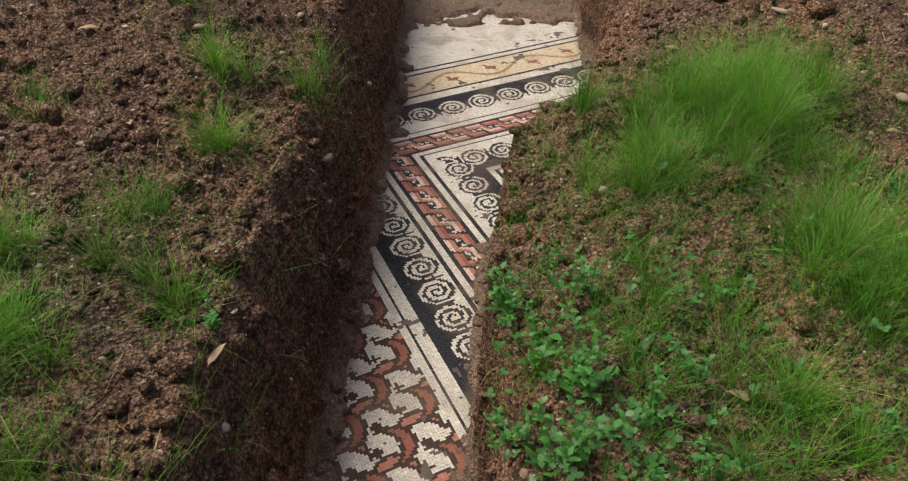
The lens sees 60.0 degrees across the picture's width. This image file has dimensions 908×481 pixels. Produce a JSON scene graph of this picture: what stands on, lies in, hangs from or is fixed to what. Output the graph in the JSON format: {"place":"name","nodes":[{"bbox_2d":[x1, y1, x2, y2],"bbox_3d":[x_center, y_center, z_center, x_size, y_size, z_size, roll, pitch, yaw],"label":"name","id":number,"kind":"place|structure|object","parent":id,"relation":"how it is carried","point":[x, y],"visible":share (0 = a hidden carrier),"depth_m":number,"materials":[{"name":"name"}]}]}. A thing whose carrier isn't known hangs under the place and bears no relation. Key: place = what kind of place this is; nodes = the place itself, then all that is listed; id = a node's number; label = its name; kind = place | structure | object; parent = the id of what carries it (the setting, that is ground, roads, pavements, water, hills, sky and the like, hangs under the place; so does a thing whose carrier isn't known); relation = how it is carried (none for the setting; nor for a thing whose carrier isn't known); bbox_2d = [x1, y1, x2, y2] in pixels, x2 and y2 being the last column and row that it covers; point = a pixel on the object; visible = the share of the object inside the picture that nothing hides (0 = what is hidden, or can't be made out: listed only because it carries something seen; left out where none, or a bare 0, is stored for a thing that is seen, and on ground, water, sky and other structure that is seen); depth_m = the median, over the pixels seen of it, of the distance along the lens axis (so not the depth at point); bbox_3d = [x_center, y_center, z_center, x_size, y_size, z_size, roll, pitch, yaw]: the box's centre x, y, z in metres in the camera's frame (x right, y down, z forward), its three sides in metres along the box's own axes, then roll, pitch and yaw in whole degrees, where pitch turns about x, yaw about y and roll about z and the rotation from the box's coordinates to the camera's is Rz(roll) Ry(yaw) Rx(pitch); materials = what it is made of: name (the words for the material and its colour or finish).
{"place":"outdoors","nodes":[
{"label":"outdoors","id":0,"kind":"place"},
{"bbox_2d":[0,0,907,480],"bbox_3d":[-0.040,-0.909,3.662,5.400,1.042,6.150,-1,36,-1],"label":"soil","id":1,"kind":"structure","parent":0,"point":[284,406],"depth_m":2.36,"materials":[{"name":"brown soil"}]},
{"bbox_2d":[234,0,608,480],"bbox_3d":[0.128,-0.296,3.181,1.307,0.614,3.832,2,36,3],"label":"root fibres","id":2,"kind":"object","parent":1,"relation":"on","point":[334,265],"visible":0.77,"depth_m":2.47,"materials":[{"name":"brown plant"}]},
{"bbox_2d":[0,0,906,479],"bbox_3d":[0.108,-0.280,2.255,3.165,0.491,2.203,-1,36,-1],"label":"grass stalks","id":3,"kind":"object","parent":1,"relation":"on","point":[630,186],"depth_m":2.23,"materials":[{"name":"green plant"}]},
{"bbox_2d":[0,6,906,480],"bbox_3d":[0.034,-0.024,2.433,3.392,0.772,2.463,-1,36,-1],"label":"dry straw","id":4,"kind":"object","parent":1,"relation":"on","point":[348,236],"visible":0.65,"depth_m":2.18,"materials":[{"name":"beige plant"}]},
{"bbox_2d":[0,0,907,480],"bbox_3d":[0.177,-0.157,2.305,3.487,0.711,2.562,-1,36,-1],"label":"grass tufts","id":5,"kind":"object","parent":1,"relation":"on","point":[752,90],"visible":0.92,"depth_m":2.11,"materials":[{"name":"green plant"}]},
{"bbox_2d":[0,0,907,480],"bbox_3d":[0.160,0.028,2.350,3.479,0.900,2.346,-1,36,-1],"label":"sparse grass","id":6,"kind":"structure","parent":1,"relation":"on","point":[636,240],"depth_m":1.90,"materials":[{"name":"green plant"}]},
{"bbox_2d":[0,0,907,480],"bbox_3d":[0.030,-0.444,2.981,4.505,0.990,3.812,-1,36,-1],"label":"pebbles","id":7,"kind":"object","parent":1,"relation":"on","point":[328,158],"visible":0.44,"depth_m":2.43,"materials":[{"name":"stone"}]},
{"bbox_2d":[334,13,587,480],"bbox_3d":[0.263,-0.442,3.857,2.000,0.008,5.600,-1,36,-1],"label":"mosaic mortar","id":8,"kind":"object","parent":1,"relation":"on","point":[426,473],"visible":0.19,"depth_m":3.31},
{"bbox_2d":[332,10,588,480],"bbox_3d":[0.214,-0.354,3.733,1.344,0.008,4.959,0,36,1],"label":"mosaic floor","id":9,"kind":"structure","parent":8,"relation":"on","point":[427,274],"depth_m":3.27,"materials":[{"name":"tile"}]},
{"bbox_2d":[78,24,900,400],"bbox_3d":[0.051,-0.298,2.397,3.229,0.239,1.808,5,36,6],"label":"dead leaves","id":10,"kind":"object","parent":1,"relation":"on","point":[214,354],"visible":0.58,"depth_m":1.83,"materials":[{"name":"brown plant"}]},
{"bbox_2d":[199,72,907,480],"bbox_3d":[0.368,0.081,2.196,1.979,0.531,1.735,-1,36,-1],"label":"weed","id":11,"kind":"object","parent":1,"relation":"on","point":[569,448],"depth_m":1.67,"materials":[{"name":"green plant"}]},
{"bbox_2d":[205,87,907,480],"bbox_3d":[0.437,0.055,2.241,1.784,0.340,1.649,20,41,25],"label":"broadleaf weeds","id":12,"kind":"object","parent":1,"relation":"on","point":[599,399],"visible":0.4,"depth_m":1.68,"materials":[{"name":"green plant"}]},
{"bbox_2d":[483,81,907,480],"bbox_3d":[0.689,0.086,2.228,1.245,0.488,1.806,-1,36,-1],"label":"clover","id":13,"kind":"object","parent":1,"relation":"on","point":[630,430],"depth_m":1.72,"materials":[{"name":"green plant"}]}
]}

